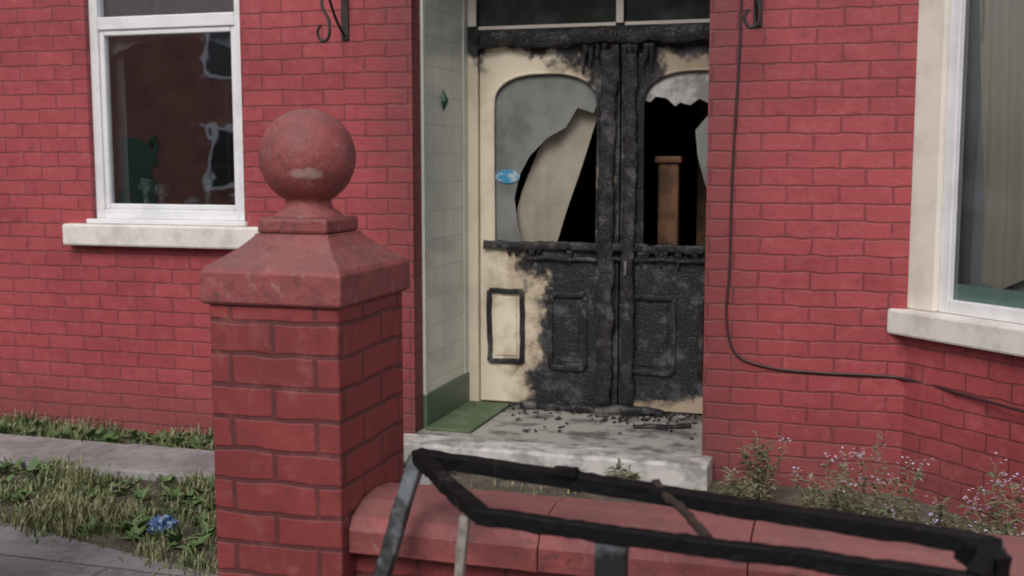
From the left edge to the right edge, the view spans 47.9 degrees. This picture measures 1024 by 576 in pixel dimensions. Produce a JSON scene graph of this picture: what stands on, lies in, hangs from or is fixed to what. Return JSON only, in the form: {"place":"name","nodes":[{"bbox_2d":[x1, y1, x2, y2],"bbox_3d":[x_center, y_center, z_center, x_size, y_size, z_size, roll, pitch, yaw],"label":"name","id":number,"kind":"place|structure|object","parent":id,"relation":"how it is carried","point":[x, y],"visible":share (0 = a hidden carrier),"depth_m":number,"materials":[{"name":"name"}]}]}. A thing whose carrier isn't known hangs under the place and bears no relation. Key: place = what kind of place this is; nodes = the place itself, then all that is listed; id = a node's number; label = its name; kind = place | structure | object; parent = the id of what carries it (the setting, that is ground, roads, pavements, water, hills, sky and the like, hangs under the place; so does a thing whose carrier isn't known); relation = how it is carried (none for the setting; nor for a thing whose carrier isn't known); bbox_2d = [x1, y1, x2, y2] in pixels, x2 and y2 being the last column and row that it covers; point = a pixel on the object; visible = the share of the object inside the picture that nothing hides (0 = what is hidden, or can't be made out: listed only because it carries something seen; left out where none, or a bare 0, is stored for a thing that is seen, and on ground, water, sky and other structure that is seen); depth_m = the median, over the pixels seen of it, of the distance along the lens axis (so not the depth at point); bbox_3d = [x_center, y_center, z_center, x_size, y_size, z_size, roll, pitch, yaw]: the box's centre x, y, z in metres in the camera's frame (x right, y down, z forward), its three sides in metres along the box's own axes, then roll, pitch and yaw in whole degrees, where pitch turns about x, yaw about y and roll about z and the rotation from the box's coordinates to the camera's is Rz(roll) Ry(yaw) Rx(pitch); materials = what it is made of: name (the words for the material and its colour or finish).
{"place":"outdoors","nodes":[
{"label":"outdoors","id":0,"kind":"place"},
{"bbox_2d":[0,522,217,575],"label":"garden path","id":1,"kind":"structure","parent":0,"point":[21,554],"depth_m":4.45,"materials":[{"name":"grey concrete"}]},
{"bbox_2d":[138,178,234,204],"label":"window ornaments","id":2,"kind":"object","parent":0,"point":[162,191],"depth_m":6.49},
{"bbox_2d":[199,230,409,308],"bbox_3d":[-0.515,-0.060,2.940,0.374,0.166,0.430,2,7,17],"label":"pillar cap","id":3,"kind":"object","parent":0,"point":[340,270],"depth_m":2.78,"materials":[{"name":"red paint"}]},
{"bbox_2d":[258,215,357,233],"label":"neck slab","id":4,"kind":"structure","parent":3,"relation":"on","point":[343,223],"depth_m":2.85,"materials":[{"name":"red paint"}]},
{"bbox_2d":[259,109,355,217],"bbox_3d":[-0.515,-0.316,2.912,0.242,0.270,0.242,2,7,17],"label":"ball finial","id":5,"kind":"object","parent":4,"relation":"on","point":[307,160],"visible":1,"depth_m":2.83,"materials":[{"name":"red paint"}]},
{"bbox_2d":[420,0,468,394],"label":"porch corner boards","id":6,"kind":"object","parent":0,"point":[424,188],"visible":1,"depth_m":6.11,"materials":[{"name":"grey wood"}]},
{"bbox_2d":[426,0,463,391],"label":"porch wall tiles","id":7,"kind":"object","parent":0,"point":[444,69],"visible":1,"depth_m":6.32,"materials":[{"name":"white tile"}]},
{"bbox_2d":[442,89,448,110],"bbox_3d":[-0.360,-1.015,6.237,0.020,0.120,0.060,2,7,17],"label":"porch ornament","id":8,"kind":"object","parent":7,"relation":"attached to","point":[445,101],"visible":1,"depth_m":6.24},
{"bbox_2d":[423,372,469,427],"bbox_3d":[-0.357,0.620,6.472,0.024,0.177,0.718,2,7,17],"label":"porch skirting","id":9,"kind":"object","parent":7,"relation":"attached to","point":[445,399],"visible":0.94,"depth_m":6.41,"materials":[{"name":"green paint"}]},
{"bbox_2d":[496,296,516,355],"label":"panel moulding field","id":10,"kind":"structure","parent":0,"point":[506,325],"depth_m":6.70,"materials":[{"name":"beige wood"}]},
{"bbox_2d":[0,408,1022,575],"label":"garden ground","id":11,"kind":"structure","parent":0,"point":[783,494],"depth_m":5.27,"materials":[{"name":"green plant"}]},
{"bbox_2d":[147,514,178,536],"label":"crumpled litter","id":12,"kind":"object","parent":11,"relation":"on","point":[159,521],"visible":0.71,"depth_m":4.72,"materials":[{"name":"blue plastic"}]},
{"bbox_2d":[0,417,406,551],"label":"dandelion weeds","id":13,"kind":"object","parent":11,"relation":"on","point":[137,530],"visible":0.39,"depth_m":5.31,"materials":[{"name":"green plant"}]},
{"bbox_2d":[0,434,434,485],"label":"concrete edging","id":14,"kind":"object","parent":11,"relation":"on","point":[141,461],"visible":0.3,"depth_m":5.88,"materials":[{"name":"grey concrete"}]},
{"bbox_2d":[210,292,403,575],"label":"brick shaft","id":15,"kind":"object","parent":11,"relation":"on","point":[308,430],"visible":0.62,"depth_m":2.81,"materials":[{"name":"red brick"}]},
{"bbox_2d":[356,553,579,575],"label":"brick courses","id":16,"kind":"object","parent":11,"relation":"on","point":[366,565],"depth_m":2.80,"materials":[{"name":"red brick"}]},
{"bbox_2d":[349,482,1023,575],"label":"coping stones","id":17,"kind":"object","parent":16,"relation":"on","point":[431,531],"visible":0.57,"depth_m":2.68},
{"bbox_2d":[404,433,712,490],"bbox_3d":[0.166,0.893,5.732,1.625,0.201,0.199,2,7,17],"label":"stone doorstep","id":18,"kind":"object","parent":11,"relation":"on","point":[690,471],"visible":0.3,"depth_m":5.60,"materials":[{"name":"stone"}]},
{"bbox_2d":[603,458,642,479],"bbox_3d":[0.514,0.890,5.386,0.191,0.168,0.168,-5,8,-36],"label":"flowering weed","id":19,"kind":"object","parent":11,"relation":"on","point":[630,475],"visible":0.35,"depth_m":5.39,"materials":[{"name":"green plant"}]},
{"bbox_2d":[716,466,757,498],"bbox_3d":[0.972,0.901,5.054,0.217,0.212,0.160,2,7,17],"label":"flowering weed","id":20,"kind":"object","parent":11,"relation":"on","point":[740,488],"visible":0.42,"depth_m":5.05,"materials":[{"name":"green plant"}]},
{"bbox_2d":[735,430,792,500],"bbox_3d":[1.134,0.824,5.211,0.252,0.323,0.192,2,7,17],"label":"flowering weed","id":21,"kind":"object","parent":11,"relation":"on","point":[762,483],"visible":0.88,"depth_m":5.21,"materials":[{"name":"green plant"}]},
{"bbox_2d":[790,453,863,512],"bbox_3d":[1.268,0.852,4.667,0.298,0.384,0.256,2,7,17],"label":"flowering weed","id":22,"kind":"object","parent":11,"relation":"on","point":[814,499],"visible":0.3,"depth_m":4.66,"materials":[{"name":"green plant"}]},
{"bbox_2d":[826,433,937,524],"bbox_3d":[1.416,0.814,4.431,0.406,0.526,0.410,1,6,5],"label":"flowering weed","id":23,"kind":"object","parent":11,"relation":"on","point":[886,513],"visible":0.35,"depth_m":4.44,"materials":[{"name":"green plant"}]},
{"bbox_2d":[894,495,965,529],"bbox_3d":[1.633,0.936,4.530,0.278,0.266,0.239,3,7,27],"label":"flowering weed","id":24,"kind":"object","parent":11,"relation":"on","point":[941,517],"visible":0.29,"depth_m":4.53,"materials":[{"name":"green plant"}]},
{"bbox_2d":[956,452,1023,536],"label":"flowering weed","id":25,"kind":"object","parent":11,"relation":"on","point":[1009,530],"visible":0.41,"depth_m":4.09,"materials":[{"name":"green plant"}]},
{"bbox_2d":[415,400,701,454],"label":"porch floor","id":26,"kind":"structure","parent":0,"point":[582,429],"depth_m":6.05,"materials":[{"name":"tile"}]},
{"bbox_2d":[426,401,509,432],"bbox_3d":[-0.232,0.710,6.397,0.255,0.015,0.710,2,7,17],"label":"porch mat","id":27,"kind":"object","parent":26,"relation":"on","point":[469,416],"visible":1,"depth_m":6.33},
{"bbox_2d":[483,42,705,405],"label":"charred door members","id":28,"kind":"object","parent":26,"relation":"on","point":[604,247],"visible":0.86,"depth_m":6.41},
{"bbox_2d":[491,71,599,242],"bbox_3d":[0.186,-0.723,6.529,0.633,0.994,0.018,2,7,17],"label":"door glazing bead","id":29,"kind":"object","parent":28,"relation":"attached to","point":[493,129],"depth_m":6.49,"materials":[{"name":"paint"}]},
{"bbox_2d":[624,261,626,275],"bbox_3d":[0.635,-0.110,6.423,0.014,0.081,0.058,2,7,17],"label":"door handle","id":30,"kind":"object","parent":28,"relation":"attached to","point":[625,268],"visible":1,"depth_m":6.40,"materials":[{"name":"metal"}]},
{"bbox_2d":[640,68,708,243],"bbox_3d":[1.012,-0.695,6.280,0.628,0.994,0.018,2,7,17],"label":"door glazing bead","id":31,"kind":"object","parent":28,"relation":"attached to","point":[642,138],"depth_m":6.34,"materials":[{"name":"paint"}]},
{"bbox_2d":[501,401,701,438],"bbox_3d":[0.524,0.710,6.250,1.306,0.061,0.693,2,7,17],"label":"burnt debris","id":32,"kind":"object","parent":26,"relation":"on","point":[604,411],"visible":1,"depth_m":6.43,"materials":[{"name":"black"}]},
{"bbox_3d":[-0.454,-0.629,6.478,0.246,3.000,0.659,2,7,17],"label":"porch","id":33,"kind":"object","parent":26,"relation":"on","visible":0},
{"bbox_2d":[467,0,709,400],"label":"door frame","id":34,"kind":"object","parent":33,"relation":"attached to","point":[474,268],"visible":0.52,"depth_m":6.64,"materials":[{"name":"paint"}]},
{"bbox_2d":[467,0,623,26],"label":"transom posts","id":35,"kind":"object","parent":34,"relation":"attached to","point":[471,4],"visible":1,"depth_m":6.52,"materials":[{"name":"white wood"}]},
{"bbox_2d":[480,46,621,405],"bbox_3d":[0.213,-0.339,6.592,0.815,2.027,0.045,2,7,17],"label":"door leaf","id":36,"kind":"object","parent":34,"relation":"attached to","point":[534,377],"visible":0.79,"depth_m":6.62,"materials":[{"name":"paint"}]},
{"bbox_2d":[486,288,524,363],"bbox_3d":[-0.037,0.221,6.699,0.233,0.445,0.027,2,7,17],"label":"panel moulding","id":37,"kind":"object","parent":36,"relation":"attached to","point":[521,293],"visible":1,"depth_m":6.69,"materials":[{"name":"black wood"}]},
{"bbox_2d":[495,169,519,182],"bbox_3d":[-0.026,-0.641,6.622,0.148,0.080,0.004,2,7,17],"label":"door sticker","id":38,"kind":"object","parent":36,"relation":"attached to","point":[507,176],"depth_m":6.62,"materials":[{"name":"blue paper"}]},
{"bbox_2d":[495,74,596,241],"bbox_3d":[0.193,-0.724,6.554,0.626,1.010,0.004,2,7,17],"label":"broken glass","id":39,"kind":"object","parent":36,"relation":"in","point":[533,113],"visible":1,"depth_m":6.56,"materials":[{"name":"grey glass"}]},
{"bbox_2d":[492,67,599,96],"bbox_3d":[0.194,-1.146,6.507,0.625,0.180,0.045,2,7,17],"label":"door arch","id":40,"kind":"structure","parent":36,"relation":"attached to","point":[590,74],"depth_m":6.47,"materials":[{"name":"paint"}]},
{"bbox_2d":[516,107,596,241],"bbox_3d":[0.257,-0.636,6.626,0.540,0.880,0.024,2,7,17],"label":"scorched curtain","id":41,"kind":"object","parent":40,"relation":"hanging from","point":[550,184],"visible":0.82,"depth_m":6.63,"materials":[{"name":"beige fabric"}]},
{"bbox_2d":[547,291,587,370],"bbox_3d":[0.318,0.249,6.593,0.236,0.457,0.027,2,7,17],"label":"panel moulding","id":42,"kind":"object","parent":36,"relation":"attached to","point":[553,294],"visible":1,"depth_m":6.58,"materials":[{"name":"black wood"}]},
{"bbox_2d":[478,23,709,49],"bbox_3d":[0.589,-1.379,6.293,1.614,0.114,0.077,2,7,17],"label":"charred head rail","id":43,"kind":"object","parent":34,"relation":"attached to","point":[602,34],"visible":0.78,"depth_m":6.30,"materials":[{"name":"black wood"}]},
{"bbox_2d":[478,19,709,29],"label":"transom beads","id":44,"kind":"object","parent":34,"relation":"attached to","point":[595,24],"visible":0.64,"depth_m":6.36},
{"bbox_2d":[480,0,709,26],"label":"transom glass","id":45,"kind":"object","parent":34,"relation":"in","point":[513,12],"visible":0.8,"depth_m":6.39,"materials":[{"name":"black glass"}]},
{"bbox_2d":[619,43,708,413],"bbox_3d":[1.002,-0.312,6.354,0.815,2.027,0.045,2,7,17],"label":"door leaf","id":46,"kind":"object","parent":34,"relation":"attached to","point":[680,389],"visible":0.36,"depth_m":6.41,"materials":[{"name":"paint"}]},
{"bbox_2d":[633,294,675,375],"bbox_3d":[0.786,0.265,6.454,0.267,0.459,0.025,2,7,17],"label":"panel moulding","id":47,"kind":"object","parent":46,"relation":"attached to","point":[672,299],"visible":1,"depth_m":6.42,"materials":[{"name":"black wood"}]},
{"bbox_2d":[642,64,708,94],"bbox_3d":[1.019,-1.118,6.258,0.620,0.180,0.045,2,7,17],"label":"door arch","id":48,"kind":"structure","parent":46,"relation":"attached to","point":[651,74],"depth_m":6.30,"materials":[{"name":"paint"}]},
{"bbox_2d":[645,71,708,105],"bbox_3d":[1.018,-1.078,6.260,0.620,0.240,0.004,2,7,17],"label":"broken glass","id":49,"kind":"object","parent":46,"relation":"in","point":[687,88],"visible":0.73,"depth_m":6.29,"materials":[{"name":"grey glass"}]},
{"bbox_2d":[697,297,704,377],"bbox_3d":[1.153,0.277,6.340,0.268,0.455,0.028,2,7,17],"label":"panel moulding","id":50,"kind":"object","parent":46,"relation":"attached to","point":[701,301],"visible":0.25,"depth_m":6.37,"materials":[{"name":"black wood"}]},
{"bbox_2d":[695,116,707,186],"bbox_3d":[1.157,-0.666,6.265,0.330,0.620,0.004,2,7,17],"label":"broken glass","id":51,"kind":"object","parent":46,"relation":"in","point":[701,130],"visible":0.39,"depth_m":6.29,"materials":[{"name":"grey glass"}]},
{"bbox_2d":[556,300,578,361],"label":"panel moulding field","id":52,"kind":"structure","parent":0,"point":[567,331],"depth_m":6.59,"materials":[{"name":"black wood"}]},
{"bbox_2d":[638,303,667,366],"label":"panel moulding field","id":53,"kind":"structure","parent":0,"point":[652,334],"depth_m":6.45,"materials":[{"name":"black wood"}]},
{"bbox_2d":[654,156,684,244],"bbox_3d":[0.922,-0.053,6.814,0.160,1.440,0.140,2,7,17],"label":"hall newel post","id":54,"kind":"object","parent":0,"point":[669,186],"visible":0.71,"depth_m":6.71,"materials":[{"name":"brown wood"}]},
{"bbox_2d":[696,99,707,245],"bbox_3d":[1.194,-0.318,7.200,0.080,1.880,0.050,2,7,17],"label":"hall door","id":55,"kind":"structure","parent":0,"point":[701,200],"depth_m":7.15,"materials":[{"name":"brown wood"}]},
{"bbox_2d":[900,337,1023,535],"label":"bay base","id":56,"kind":"object","parent":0,"point":[960,440],"visible":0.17,"depth_m":5.01,"materials":[{"name":"red brick"}]},
{"bbox_2d":[887,308,1023,356],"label":"bay sill","id":57,"kind":"structure","parent":56,"relation":"on","point":[1002,337],"depth_m":4.93,"materials":[{"name":"white stone"}]},
{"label":"pavement","id":58,"kind":"structure","parent":0,"visible":0},
{"bbox_2d":[454,514,469,575],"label":"pale stile","id":59,"kind":"object","parent":58,"relation":"on","point":[462,544],"visible":0.97,"depth_m":2.39,"materials":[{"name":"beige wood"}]},
{"bbox_2d":[373,454,1005,575],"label":"stiles","id":60,"kind":"object","parent":58,"relation":"on","point":[611,560],"visible":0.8,"depth_m":2.65,"materials":[{"name":"grey paint"}]},
{"bbox_2d":[413,447,994,551],"bbox_3d":[0.324,0.429,2.385,1.249,0.042,0.048,4,7,29],"label":"top rail","id":61,"kind":"object","parent":60,"relation":"on","point":[884,529],"visible":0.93,"depth_m":2.31,"materials":[{"name":"paint"}]},
{"bbox_2d":[411,450,1002,575],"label":"end rails","id":62,"kind":"object","parent":60,"relation":"on","point":[460,497],"visible":0.92,"depth_m":2.41,"materials":[{"name":"paint"}]},
{"bbox_2d":[474,507,974,575],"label":"second rail","id":63,"kind":"object","parent":60,"relation":"on","point":[822,561],"visible":1,"depth_m":2.15,"materials":[{"name":"paint"}]},
{"bbox_2d":[651,479,711,537],"bbox_3d":[0.337,0.440,2.301,0.023,0.053,0.256,-2,7,-16],"label":"loose slat","id":64,"kind":"object","parent":63,"relation":"on","point":[695,524],"visible":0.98,"depth_m":2.28,"materials":[{"name":"wood"}]},
{"bbox_2d":[552,465,1012,575],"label":"hinge remains","id":65,"kind":"object","parent":60,"relation":"attached to","point":[966,548],"visible":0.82,"depth_m":2.06,"materials":[{"name":"paint"}]},
{"label":"ground","id":66,"kind":"structure","parent":0,"visible":0},
{"bbox_2d":[0,0,918,494],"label":"front wall","id":67,"kind":"structure","parent":66,"relation":"on","point":[820,210],"depth_m":5.80,"materials":[{"name":"brick"}]},
{"bbox_2d":[109,50,129,203],"bbox_3d":[-2.246,-0.891,6.568,0.110,1.000,0.030,2,7,17],"label":"side curtain","id":68,"kind":"object","parent":67,"relation":"attached to","point":[119,130],"visible":0.75,"depth_m":6.57,"materials":[{"name":"grey fabric"}]},
{"bbox_2d":[62,223,259,249],"bbox_3d":[-1.909,-0.286,6.335,1.230,0.120,0.135,2,7,17],"label":"window sill","id":69,"kind":"structure","parent":67,"relation":"attached to","point":[172,236],"depth_m":6.27,"materials":[{"name":"white stone"}]},
{"bbox_2d":[86,218,247,225],"bbox_3d":[-1.891,-0.361,6.331,1.000,0.025,0.064,2,7,17],"label":"window sill board","id":70,"kind":"object","parent":69,"relation":"on","point":[170,222],"depth_m":6.29,"materials":[{"name":"white plastic"}]},
{"bbox_2d":[88,0,244,220],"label":"window frame","id":71,"kind":"object","parent":67,"relation":"attached to","point":[98,21],"visible":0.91,"depth_m":6.33,"materials":[{"name":"white plastic"}]},
{"bbox_2d":[103,0,233,57],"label":"swag curtain","id":72,"kind":"object","parent":71,"relation":"hanging from","point":[116,8],"visible":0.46,"depth_m":6.34,"materials":[{"name":"fabric"}]},
{"bbox_2d":[99,26,238,210],"bbox_3d":[-1.872,-0.922,6.332,0.850,0.985,0.043,2,7,17],"label":"window sash","id":73,"kind":"object","parent":71,"relation":"in","point":[106,113],"depth_m":6.36,"materials":[{"name":"white plastic"}]},
{"bbox_2d":[123,37,234,204],"bbox_3d":[-1.882,-0.981,7.808,3.000,2.900,2.450,2,7,17],"label":"front room","id":74,"kind":"object","parent":67,"relation":"attached to","point":[174,86],"depth_m":9.27,"materials":[{"name":"brown paint"}]},
{"bbox_2d":[316,0,348,42],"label":"hanging basket bracket","id":75,"kind":"object","parent":67,"relation":"attached to","point":[344,28],"visible":1,"depth_m":5.86,"materials":[{"name":"black metal"}]},
{"bbox_2d":[743,0,762,28],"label":"hanging basket bracket","id":76,"kind":"object","parent":67,"relation":"attached to","point":[757,13],"visible":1,"depth_m":5.07,"materials":[{"name":"black metal"}]},
{"bbox_2d":[725,0,1023,412],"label":"wall cable","id":77,"kind":"object","parent":67,"relation":"attached to","point":[729,276],"depth_m":5.37,"materials":[{"name":"grey rubber"}]},
{"bbox_2d":[515,97,698,404],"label":"hall","id":78,"kind":"structure","parent":66,"relation":"on","point":[670,128],"depth_m":9.49,"materials":[{"name":"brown wood"}]},
{"bbox_2d":[958,0,970,282],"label":"bay room","id":79,"kind":"object","parent":66,"relation":"on","point":[965,123],"depth_m":8.32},
{"bbox_2d":[907,0,950,311],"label":"bay left jambs","id":80,"kind":"object","parent":79,"relation":"on","point":[932,69],"visible":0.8,"depth_m":5.10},
{"bbox_2d":[938,0,1023,324],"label":"bay left frame","id":81,"kind":"object","parent":80,"relation":"attached to","point":[949,303],"visible":1,"depth_m":5.01,"materials":[{"name":"white plastic"}]},
{"bbox_2d":[955,284,1023,307],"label":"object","id":82,"kind":"object","parent":80,"relation":"attached to","point":[1003,297],"visible":1,"depth_m":4.92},
{"bbox_2d":[958,0,1023,290],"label":"bay left net","id":83,"kind":"object","parent":80,"relation":"attached to","point":[971,244],"visible":0.43,"depth_m":5.07,"materials":[{"name":"grey fabric"}]},
{"bbox_2d":[980,0,1023,288],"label":"bay left curtain","id":84,"kind":"object","parent":80,"relation":"hanging from","point":[1002,54],"visible":0.98,"depth_m":4.88,"materials":[{"name":"beige fabric"}]},
{"bbox_3d":[-1.814,-0.393,6.546,1.100,0.055,0.255,2,7,17],"label":"inner sill","id":85,"kind":"object","parent":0,"visible":0},
{"bbox_2d":[189,78,233,204],"bbox_3d":[-1.636,-0.822,6.620,0.470,0.750,0.026,2,7,17],"label":"shelf unit","id":86,"kind":"object","parent":85,"relation":"on","point":[229,165],"visible":0.69,"depth_m":6.62,"materials":[{"name":"black metal"}]}
]}

